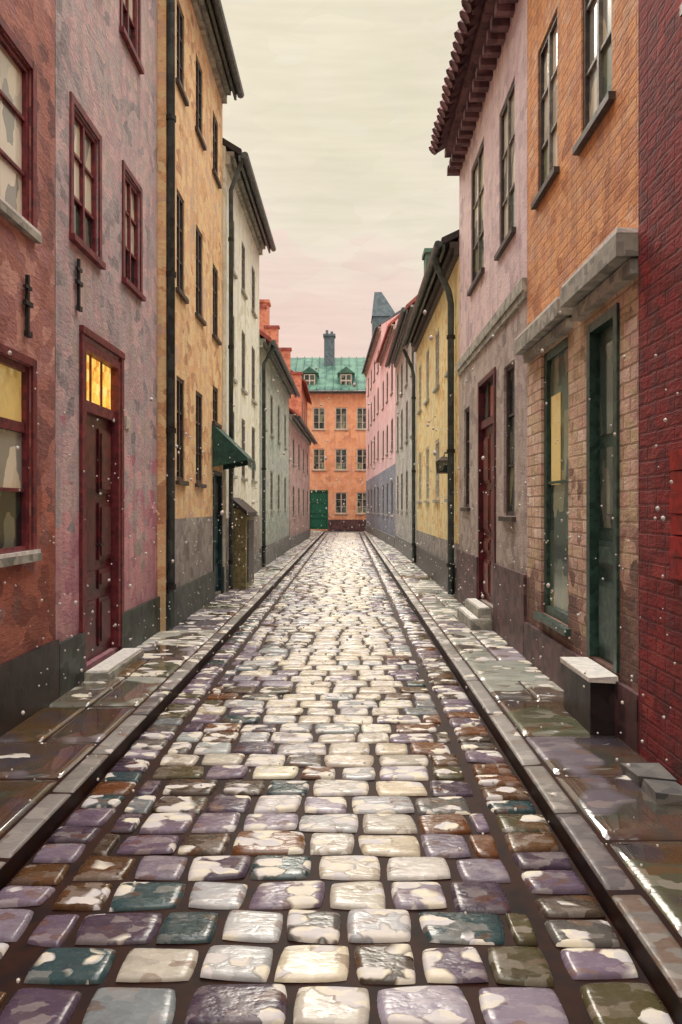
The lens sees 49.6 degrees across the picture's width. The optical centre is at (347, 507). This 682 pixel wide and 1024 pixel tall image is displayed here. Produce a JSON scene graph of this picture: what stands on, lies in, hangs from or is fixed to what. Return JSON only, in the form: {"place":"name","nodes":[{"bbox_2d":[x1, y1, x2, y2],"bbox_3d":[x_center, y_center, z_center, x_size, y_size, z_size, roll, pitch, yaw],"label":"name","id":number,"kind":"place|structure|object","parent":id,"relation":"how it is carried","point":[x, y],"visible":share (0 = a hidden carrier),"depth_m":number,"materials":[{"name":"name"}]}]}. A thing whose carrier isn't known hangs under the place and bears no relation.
{"place":"outdoors","nodes":[
{"label":"outdoors","id":0,"kind":"place"},
{"bbox_2d":[0,0,54,663],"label":"walls","id":1,"kind":"structure","parent":0,"point":[31,25],"depth_m":5.50,"materials":[{"name":"paint"}]},
{"bbox_2d":[0,31,28,554],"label":"window frame","id":2,"kind":"object","parent":1,"relation":"attached to","point":[23,369],"visible":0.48,"depth_m":5.32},
{"bbox_2d":[0,364,20,421],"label":"window glass","id":3,"kind":"object","parent":2,"relation":"in","point":[10,393],"visible":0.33,"depth_m":5.14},
{"bbox_2d":[0,44,21,487],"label":"window glass","id":4,"kind":"object","parent":2,"relation":"in","point":[10,195],"visible":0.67,"depth_m":5.14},
{"bbox_2d":[0,491,21,547],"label":"window glass","id":5,"kind":"object","parent":2,"relation":"in","point":[10,522],"visible":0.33,"depth_m":5.14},
{"bbox_2d":[0,89,24,491],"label":"glazing bars","id":6,"kind":"object","parent":2,"relation":"attached to","point":[12,425],"visible":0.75,"depth_m":5.12,"materials":[{"name":"red paint"}]},
{"bbox_2d":[0,15,36,549],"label":"window surround","id":7,"kind":"object","parent":1,"relation":"attached to","point":[31,64],"visible":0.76,"depth_m":5.37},
{"bbox_2d":[0,199,41,567],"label":"window sill","id":8,"kind":"structure","parent":1,"relation":"attached to","point":[17,221],"depth_m":5.08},
{"bbox_2d":[22,274,33,337],"bbox_3d":[-2.272,-1.431,5.256,0.035,0.446,0.122,0,0,0],"label":"iron wall anchor","id":9,"kind":"object","parent":1,"relation":"attached to","point":[28,304],"visible":1,"depth_m":5.24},
{"bbox_2d":[0,531,323,890],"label":"pavement","id":10,"kind":"structure","parent":0,"point":[81,725],"depth_m":5.11,"materials":[{"name":"stone"}]},
{"bbox_2d":[0,639,58,736],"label":"plinth","id":11,"kind":"structure","parent":10,"relation":"on","point":[22,678],"depth_m":5.24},
{"bbox_2d":[59,596,159,696],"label":"plinth","id":12,"kind":"structure","parent":10,"relation":"on","point":[72,661],"depth_m":7.43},
{"bbox_2d":[84,648,143,680],"bbox_3d":[-2.160,1.463,6.899,0.230,0.104,1.090,0,0,0],"label":"stone doorstep","id":13,"kind":"object","parent":10,"relation":"on","point":[115,665],"visible":0.93,"depth_m":6.68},
{"bbox_2d":[166,567,224,630],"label":"plinth","id":14,"kind":"structure","parent":10,"relation":"on","point":[185,594],"depth_m":10.31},
{"bbox_2d":[233,497,257,588],"bbox_3d":[-1.965,0.660,14.100,0.330,1.680,1.360,0,0,0],"label":"cellar entrance","id":15,"kind":"object","parent":10,"relation":"on","point":[242,577],"visible":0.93,"depth_m":13.50,"materials":[{"name":"green paint"}]},
{"bbox_2d":[248,520,253,581],"bbox_3d":[-1.847,0.825,14.100,0.015,1.150,0.800,0,0,0],"label":"hatch door","id":16,"kind":"structure","parent":15,"relation":"in","point":[250,522],"depth_m":14.00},
{"bbox_2d":[259,535,289,568],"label":"plinth","id":17,"kind":"structure","parent":10,"relation":"on","point":[280,548],"depth_m":21.45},
{"bbox_2d":[223,145,258,591],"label":"walls","id":18,"kind":"structure","parent":0,"point":[245,408],"depth_m":14.75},
{"bbox_2d":[233,221,254,480],"bbox_3d":[-2.180,-3.000,15.231,0.094,4.804,3.453,0,0,0],"label":"window frame","id":19,"kind":"object","parent":18,"relation":"attached to","point":[243,366],"visible":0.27,"depth_m":15.36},
{"bbox_2d":[225,151,265,254],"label":"cornice","id":20,"kind":"structure","parent":18,"relation":"attached to","point":[231,162],"depth_m":14.82,"materials":[{"name":"grey stone"}]},
{"bbox_2d":[223,138,270,248],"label":"roof","id":21,"kind":"structure","parent":18,"relation":"on","point":[230,146],"depth_m":13.08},
{"bbox_2d":[239,152,275,252],"bbox_3d":[-1.817,-6.179,15.373,0.175,0.168,4.738,0,0,0],"label":"gutter","id":22,"kind":"object","parent":21,"relation":"attached to","point":[256,197],"visible":1,"depth_m":14.83,"materials":[{"name":"metal"}]},
{"bbox_2d":[228,156,244,588],"bbox_3d":[-1.957,-2.372,13.050,0.309,7.645,0.099,0,0,0],"label":"drainpipe","id":23,"kind":"object","parent":22,"relation":"attached to","point":[231,241],"visible":0.81,"depth_m":13.02,"materials":[{"name":"metal"}]},
{"bbox_2d":[311,493,325,527],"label":"door panels","id":24,"kind":"object","parent":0,"point":[314,508],"visible":0.99,"depth_m":50.05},
{"bbox_2d":[0,532,675,1023],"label":"cobblestone road","id":25,"kind":"structure","parent":0,"point":[364,918],"depth_m":3.27,"materials":[{"name":"stone"}]},
{"bbox_2d":[0,310,678,982],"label":"falling snow","id":26,"kind":"structure","parent":0,"point":[334,584],"depth_m":4.17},
{"bbox_2d":[221,0,462,357],"label":"sky","id":27,"kind":"structure","parent":0,"point":[337,112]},
{"bbox_2d":[324,531,363,532],"bbox_3d":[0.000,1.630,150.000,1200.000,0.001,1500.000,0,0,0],"label":"ground","id":28,"kind":"structure","parent":0,"point":[344,531],"depth_m":49.30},
{"bbox_2d":[55,0,156,670],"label":"walls","id":29,"kind":"structure","parent":28,"relation":"on","point":[106,83],"depth_m":7.17,"materials":[{"name":"paint"}]},
{"bbox_2d":[79,325,124,650],"bbox_3d":[-2.280,-0.029,6.917,0.039,3.065,1.187,0,0,0],"label":"door surround","id":30,"kind":"object","parent":29,"relation":"attached to","point":[84,331],"visible":0.83,"depth_m":6.35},
{"bbox_2d":[85,341,120,667],"bbox_3d":[-2.345,-0.024,6.907,0.130,2.856,1.045,0,0,0],"label":"door frame","id":31,"kind":"object","parent":29,"relation":"attached to","point":[114,366],"visible":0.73,"depth_m":7.35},
{"bbox_2d":[87,413,110,660],"bbox_3d":[-2.385,0.275,6.906,0.050,2.254,0.903,0,0,0],"label":"door leaf","id":32,"kind":"object","parent":31,"relation":"in","point":[96,498],"visible":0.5,"depth_m":6.94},
{"bbox_2d":[87,425,110,652],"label":"door panels","id":33,"kind":"object","parent":32,"relation":"attached to","point":[103,525],"visible":0.8,"depth_m":6.97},
{"bbox_2d":[87,355,110,409],"bbox_3d":[-2.360,-1.140,6.906,0.001,0.480,0.900,0,0,0],"label":"transom window","id":34,"kind":"structure","parent":31,"relation":"attached to","point":[106,373],"depth_m":7.00,"materials":[{"name":"yellow glass"}]},
{"bbox_2d":[69,0,142,293],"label":"window surround","id":35,"kind":"object","parent":29,"relation":"attached to","point":[73,101],"visible":0.88,"depth_m":6.82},
{"bbox_2d":[74,0,137,288],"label":"window frame","id":36,"kind":"object","parent":29,"relation":"attached to","point":[84,130],"visible":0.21,"depth_m":6.78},
{"bbox_2d":[74,0,133,254],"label":"window glass","id":37,"kind":"object","parent":36,"relation":"in","point":[87,165],"visible":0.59,"depth_m":6.66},
{"bbox_2d":[74,9,133,283],"bbox_3d":[-2.346,-3.752,7.156,0.008,2.963,2.020,0,0,0],"label":"window glass","id":38,"kind":"object","parent":36,"relation":"in","point":[87,226],"visible":0.38,"depth_m":6.69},
{"bbox_2d":[69,26,145,301],"bbox_3d":[-2.285,-3.528,7.156,0.070,2.639,2.168,0,0,0],"label":"window sill","id":39,"kind":"structure","parent":29,"relation":"attached to","point":[78,242],"depth_m":7.51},
{"bbox_2d":[157,0,222,630],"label":"walls","id":40,"kind":"structure","parent":28,"relation":"on","point":[198,359],"depth_m":10.34,"materials":[{"name":"paint"}]},
{"bbox_2d":[166,0,175,626],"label":"drainpipe","id":41,"kind":"object","parent":40,"relation":"attached to","point":[171,277],"visible":1,"depth_m":8.95,"materials":[{"name":"metal"}]},
{"bbox_2d":[177,0,216,483],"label":"window frame","id":42,"kind":"object","parent":40,"relation":"attached to","point":[198,288],"visible":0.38,"depth_m":10.94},
{"bbox_2d":[175,77,221,487],"bbox_3d":[-2.185,-2.892,11.031,0.070,5.211,3.197,0,0,0],"label":"window sill","id":43,"kind":"structure","parent":40,"relation":"attached to","point":[183,297],"depth_m":10.67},
{"bbox_2d":[191,0,230,103],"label":"cornice","id":44,"kind":"structure","parent":40,"relation":"attached to","point":[203,18],"depth_m":11.51,"materials":[{"name":"grey stone"}]},
{"bbox_2d":[213,470,221,590],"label":"door frame","id":45,"kind":"object","parent":40,"relation":"attached to","point":[219,515],"visible":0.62,"depth_m":12.78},
{"bbox_2d":[206,0,236,93],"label":"roof","id":46,"kind":"structure","parent":40,"relation":"on","point":[218,45],"depth_m":11.65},
{"bbox_2d":[207,0,243,99],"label":"gutter","id":47,"kind":"object","parent":46,"relation":"attached to","point":[225,36],"visible":1,"depth_m":11.53,"materials":[{"name":"metal"}]},
{"bbox_2d":[212,424,255,471],"bbox_3d":[-1.897,-0.980,12.460,0.585,0.740,1.020,0,0,0],"label":"shop awning","id":48,"kind":"object","parent":40,"relation":"attached to","point":[225,449],"visible":1,"depth_m":11.95,"materials":[{"name":"green fabric"}]},
{"bbox_2d":[259,335,288,547],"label":"walls","id":49,"kind":"structure","parent":28,"relation":"on","point":[279,528],"depth_m":21.26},
{"bbox_2d":[261,347,275,566],"bbox_3d":[-1.922,-1.239,18.000,0.354,5.378,0.111,0,0,0],"label":"drainpipe","id":50,"kind":"object","parent":49,"relation":"attached to","point":[263,469],"visible":0.98,"depth_m":17.96,"materials":[{"name":"metal"}]},
{"bbox_2d":[259,329,279,360],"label":"roof","id":51,"kind":"structure","parent":49,"relation":"on","point":[262,334],"depth_m":17.76,"materials":[{"name":"red tile"}]},
{"bbox_2d":[269,340,299,397],"bbox_3d":[-1.782,-3.941,21.974,0.175,0.169,8.438,0,0,0],"label":"gutter","id":52,"kind":"object","parent":51,"relation":"attached to","point":[287,374],"visible":1,"depth_m":20.76,"materials":[{"name":"metal"}]},
{"bbox_2d":[259,338,292,398],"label":"cornice","id":53,"kind":"structure","parent":49,"relation":"attached to","point":[265,349],"depth_m":20.66,"materials":[{"name":"grey stone"}]},
{"bbox_2d":[270,394,285,510],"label":"window frame","id":54,"kind":"object","parent":49,"relation":"attached to","point":[271,432],"visible":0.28,"depth_m":20.80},
{"bbox_2d":[289,411,309,537],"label":"walls","id":55,"kind":"structure","parent":28,"relation":"on","point":[302,482],"depth_m":30.13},
{"bbox_2d":[302,386,306,423],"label":"walls","id":56,"kind":"structure","parent":28,"relation":"on","point":[304,399],"depth_m":41.21,"materials":[{"name":"paint"}]},
{"bbox_2d":[259,305,302,416],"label":"stepped gable","id":57,"kind":"structure","parent":56,"relation":"attached to","point":[272,332],"depth_m":36.70,"materials":[{"name":"red brick"}]},
{"bbox_2d":[307,394,365,530],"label":"walls","id":58,"kind":"structure","parent":28,"relation":"on","point":[352,440],"depth_m":50.00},
{"bbox_2d":[291,358,365,389],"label":"roof","id":59,"kind":"structure","parent":58,"relation":"on","point":[347,362],"depth_m":52.75,"materials":[{"name":"green metal"}]},
{"bbox_2d":[323,330,335,365],"bbox_3d":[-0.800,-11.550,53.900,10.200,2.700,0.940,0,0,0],"label":"chimney","id":60,"kind":"object","parent":59,"relation":"on","point":[329,349],"visible":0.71,"depth_m":53.50,"materials":[{"name":"grey stone"}]},
{"bbox_2d":[313,407,365,513],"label":"window frame","id":61,"kind":"object","parent":58,"relation":"attached to","point":[341,408],"visible":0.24,"depth_m":50.03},
{"bbox_2d":[314,409,365,512],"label":"window glass","id":62,"kind":"object","parent":61,"relation":"in","point":[318,455],"visible":0.18,"depth_m":50.06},
{"bbox_2d":[328,520,365,530],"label":"plinth","id":63,"kind":"structure","parent":28,"relation":"on","point":[340,525],"depth_m":49.97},
{"bbox_2d":[366,313,399,530],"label":"walls","id":64,"kind":"structure","parent":28,"relation":"on","point":[373,477],"depth_m":38.43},
{"bbox_2d":[362,307,404,373],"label":"roof","id":65,"kind":"structure","parent":64,"relation":"on","point":[374,333],"depth_m":35.73,"materials":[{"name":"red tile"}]},
{"bbox_2d":[371,292,394,334],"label":"slate turret","id":66,"kind":"object","parent":65,"relation":"on","point":[382,309],"visible":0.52,"depth_m":41.03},
{"bbox_2d":[375,315,398,547],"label":"pink townhouse","id":67,"kind":"structure","parent":28,"relation":"on","point":[388,436],"depth_m":30.01,"materials":[{"name":"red paint"}]},
{"bbox_2d":[383,363,392,514],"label":"window frame","id":68,"kind":"structure","parent":67,"relation":"in","point":[391,363],"depth_m":28.76,"materials":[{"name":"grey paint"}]},
{"bbox_2d":[396,343,415,542],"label":"walls","id":69,"kind":"structure","parent":28,"relation":"on","point":[403,518],"depth_m":22.71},
{"bbox_2d":[390,295,416,362],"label":"roof","id":70,"kind":"structure","parent":69,"relation":"on","point":[410,303],"depth_m":19.33,"materials":[{"name":"red tile"}]},
{"bbox_2d":[385,307,407,368],"bbox_3d":[1.462,-5.145,23.148,0.175,0.169,7.688,0,0,0],"label":"gutter","id":71,"kind":"object","parent":70,"relation":"attached to","point":[398,329],"visible":1,"depth_m":21.98,"materials":[{"name":"metal"}]},
{"bbox_2d":[397,347,413,509],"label":"window frame","id":72,"kind":"object","parent":69,"relation":"attached to","point":[402,434],"visible":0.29,"depth_m":24.14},
{"bbox_2d":[459,0,526,628],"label":"walls","id":73,"kind":"structure","parent":28,"relation":"on","point":[504,274],"depth_m":8.81,"materials":[{"name":"paint"}]},
{"bbox_2d":[429,0,478,154],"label":"eave tiles","id":74,"kind":"object","parent":73,"relation":"attached to","point":[461,38],"visible":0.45,"depth_m":9.67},
{"bbox_2d":[438,0,484,152],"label":"roof","id":75,"kind":"structure","parent":73,"relation":"on","point":[469,41],"depth_m":9.69,"materials":[{"name":"red tile"}]},
{"bbox_2d":[444,0,495,157],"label":"eave cornice","id":76,"kind":"structure","parent":73,"relation":"attached to","point":[482,29],"depth_m":9.55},
{"bbox_2d":[447,0,518,175],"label":"eave brackets","id":77,"kind":"object","parent":73,"relation":"attached to","point":[504,10],"visible":1,"depth_m":9.21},
{"bbox_2d":[478,367,495,598],"bbox_3d":[1.845,-0.225,9.531,0.130,2.957,1.153,0,0,0],"label":"door frame","id":78,"kind":"object","parent":73,"relation":"attached to","point":[483,382],"visible":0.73,"depth_m":10.04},
{"bbox_2d":[460,227,515,521],"bbox_3d":[1.785,-1.493,9.681,0.070,3.308,3.594,0,0,0],"label":"window sill","id":79,"kind":"structure","parent":73,"relation":"attached to","point":[505,242],"depth_m":8.53,"materials":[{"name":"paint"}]},
{"bbox_2d":[466,79,514,515],"bbox_3d":[1.857,-2.400,9.681,0.087,5.004,3.453,0,0,0],"label":"window frame","id":80,"kind":"object","parent":73,"relation":"attached to","point":[511,367],"visible":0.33,"depth_m":8.71,"materials":[{"name":"paint"}]},
{"bbox_2d":[468,368,514,472],"bbox_3d":[1.861,-1.033,9.681,0.006,1.133,3.450,0,0,0],"label":"window glass","id":81,"kind":"object","parent":80,"relation":"in","point":[512,418],"visible":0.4,"depth_m":8.33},
{"bbox_2d":[478,100,510,271],"bbox_3d":[1.847,-3.950,9.305,0.065,1.803,1.942,0,0,0],"label":"window frame","id":82,"kind":"object","parent":80,"relation":"attached to","point":[509,186],"visible":0.43,"depth_m":8.34,"materials":[{"name":"grey paint"}]},
{"bbox_2d":[475,91,514,243],"bbox_3d":[1.846,-3.950,9.356,0.007,1.900,2.800,0,0,0],"label":"window glass","id":83,"kind":"object","parent":80,"relation":"attached to","point":[505,169],"visible":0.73,"depth_m":8.63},
{"bbox_2d":[475,187,514,511],"bbox_3d":[1.854,-1.817,9.681,0.020,3.833,3.450,0,0,0],"label":"window glass","id":84,"kind":"object","parent":80,"relation":"in","point":[512,489],"visible":0.32,"depth_m":8.33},
{"bbox_2d":[456,278,526,376],"bbox_3d":[1.774,-2.201,9.641,0.049,0.205,4.476,0,0,0],"label":"belt course","id":85,"kind":"object","parent":73,"relation":"attached to","point":[511,304],"visible":1,"depth_m":8.77,"materials":[{"name":"grey stone"}]},
{"bbox_2d":[527,0,637,691],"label":"walls","id":86,"kind":"structure","parent":28,"relation":"on","point":[587,206],"depth_m":5.76,"materials":[{"name":"brick"}]},
{"bbox_2d":[534,612,570,635],"bbox_3d":[1.785,1.012,6.446,0.070,0.058,0.987,0,0,0],"label":"window sill","id":87,"kind":"structure","parent":86,"relation":"attached to","point":[548,621],"depth_m":6.34,"materials":[{"name":"green paint"}]},
{"bbox_2d":[544,337,567,624],"bbox_3d":[1.864,-0.219,6.446,0.072,2.402,0.843,0,0,0],"label":"window frame","id":88,"kind":"object","parent":86,"relation":"attached to","point":[549,356],"visible":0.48,"depth_m":6.79,"materials":[{"name":"green paint"}]},
{"bbox_2d":[548,479,567,483],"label":"glazing bars","id":89,"kind":"object","parent":88,"relation":"attached to","point":[559,481],"visible":0.57,"depth_m":6.43,"materials":[{"name":"green paint"}]},
{"bbox_2d":[551,392,560,484],"bbox_3d":[1.853,-0.600,6.566,0.006,0.801,0.280,0,0,0],"label":"lit shop panel","id":90,"kind":"object","parent":89,"relation":"on","point":[555,436],"visible":1,"depth_m":6.54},
{"bbox_2d":[531,91,615,209],"bbox_3d":[1.785,-2.818,6.006,0.070,0.159,2.106,0,0,0],"label":"window sill","id":91,"kind":"structure","parent":86,"relation":"attached to","point":[608,100],"depth_m":5.50,"materials":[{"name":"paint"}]},
{"bbox_2d":[539,0,611,189],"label":"window frame","id":92,"kind":"object","parent":86,"relation":"attached to","point":[586,51],"visible":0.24,"depth_m":5.67,"materials":[{"name":"paint"}]},
{"bbox_2d":[548,0,602,174],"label":"window frame","id":93,"kind":"object","parent":92,"relation":"attached to","point":[599,71],"visible":0.39,"depth_m":6.64,"materials":[{"name":"grey paint"}]},
{"bbox_2d":[542,0,610,149],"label":"glazing bars","id":94,"kind":"object","parent":92,"relation":"attached to","point":[602,48],"visible":0.45,"depth_m":5.61,"materials":[{"name":"grey paint"}]},
{"bbox_2d":[544,0,610,165],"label":"window glass","id":95,"kind":"object","parent":92,"relation":"in","point":[593,48],"visible":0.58,"depth_m":5.61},
{"bbox_2d":[514,233,637,362],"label":"shop cornice","id":96,"kind":"structure","parent":86,"relation":"attached to","point":[605,272],"depth_m":5.24,"materials":[{"name":"grey stone"}]},
{"bbox_2d":[515,227,637,339],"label":"cornice snow","id":97,"kind":"structure","parent":96,"relation":"on","point":[619,230],"depth_m":5.00,"materials":[{"name":"snow"}]},
{"bbox_2d":[544,39,610,613],"bbox_3d":[1.853,-1.193,6.006,0.020,4.347,1.960,0,0,0],"label":"window glass","id":98,"kind":"object","parent":86,"relation":"attached to","point":[558,505],"visible":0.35,"depth_m":6.42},
{"bbox_2d":[586,303,619,672],"bbox_3d":[1.840,-0.126,5.196,0.120,2.456,0.621,0,0,0],"label":"door frame","id":99,"kind":"object","parent":86,"relation":"attached to","point":[603,321],"visible":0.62,"depth_m":5.43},
{"bbox_2d":[599,324,612,664],"bbox_3d":[1.875,-0.090,5.196,0.050,2.384,0.483,0,0,0],"label":"door leaf","id":100,"kind":"object","parent":99,"relation":"in","point":[606,440],"visible":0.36,"depth_m":5.32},
{"bbox_2d":[599,540,612,651],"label":"door panels","id":101,"kind":"object","parent":100,"relation":"attached to","point":[605,602],"visible":0.64,"depth_m":5.21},
{"bbox_2d":[600,340,612,527],"bbox_3d":[1.847,-0.506,5.196,0.005,1.310,0.382,0,0,0],"label":"door glass","id":102,"kind":"object","parent":100,"relation":"in","point":[606,421],"visible":0.64,"depth_m":5.26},
{"bbox_2d":[416,239,458,567],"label":"walls","id":103,"kind":"structure","parent":0,"point":[429,437],"depth_m":14.78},
{"bbox_2d":[402,349,415,562],"bbox_3d":[1.599,-1.334,19.200,0.360,5.568,0.111,0,0,0],"label":"drainpipe","id":104,"kind":"object","parent":103,"relation":"attached to","point":[413,471],"visible":1,"depth_m":19.16,"materials":[{"name":"metal"}]},
{"bbox_2d":[419,329,438,500],"bbox_3d":[1.844,-1.850,15.681,0.072,3.404,5.953,0,0,0],"label":"window frame","id":105,"kind":"object","parent":103,"relation":"attached to","point":[437,441],"visible":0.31,"depth_m":16.91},
{"bbox_2d":[406,230,458,343],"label":"roof","id":106,"kind":"structure","parent":103,"relation":"on","point":[446,240],"depth_m":12.03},
{"bbox_2d":[401,240,444,348],"bbox_3d":[1.482,-4.219,15.600,0.175,0.168,7.390,0,0,0],"label":"gutter","id":107,"kind":"object","parent":106,"relation":"attached to","point":[437,249],"visible":1,"depth_m":14.31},
{"bbox_2d":[411,242,458,351],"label":"cornice","id":108,"kind":"structure","parent":103,"relation":"attached to","point":[450,259],"depth_m":14.34,"materials":[{"name":"paint"}]},
{"bbox_2d":[432,257,454,594],"bbox_3d":[1.599,-1.357,12.300,0.385,5.614,0.136,0,0,0],"label":"drainpipe","id":109,"kind":"object","parent":103,"relation":"attached to","point":[450,302],"visible":0.98,"depth_m":12.25,"materials":[{"name":"metal"}]},
{"bbox_2d":[483,433,492,597],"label":"door panels","id":110,"kind":"object","parent":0,"point":[488,511],"visible":0.68,"depth_m":9.62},
{"bbox_2d":[364,531,681,1023],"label":"pavement","id":111,"kind":"structure","parent":0,"point":[594,805],"depth_m":3.98,"materials":[{"name":"stone"}]},
{"bbox_2d":[415,545,456,599],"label":"plinth","id":112,"kind":"structure","parent":111,"relation":"on","point":[427,565],"depth_m":14.99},
{"bbox_2d":[457,598,491,629],"bbox_3d":[1.630,1.373,9.549,0.271,0.284,1.109,0,0,0],"label":"stone doorstep","id":113,"kind":"object","parent":111,"relation":"on","point":[478,610],"visible":0.98,"depth_m":9.12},
{"bbox_2d":[457,549,526,655],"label":"plinth","id":114,"kind":"structure","parent":111,"relation":"on","point":[510,595],"depth_m":8.36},
{"bbox_2d":[524,622,637,752],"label":"plinth","id":115,"kind":"structure","parent":111,"relation":"on","point":[551,652],"depth_m":6.09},
{"bbox_2d":[560,657,618,735],"bbox_3d":[1.689,1.315,5.191,0.209,0.397,0.659,0,0,0],"label":"stone doorstep","id":116,"kind":"object","parent":111,"relation":"on","point":[589,707],"visible":0.89,"depth_m":4.94,"materials":[{"name":"stone"}]},
{"bbox_2d":[620,763,681,804],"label":"kerb stone block","id":117,"kind":"structure","parent":111,"relation":"on","point":[657,783],"depth_m":3.91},
{"bbox_2d":[638,0,681,785],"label":"walls","id":118,"kind":"structure","parent":0,"point":[659,213],"depth_m":4.19,"materials":[{"name":"brick"}]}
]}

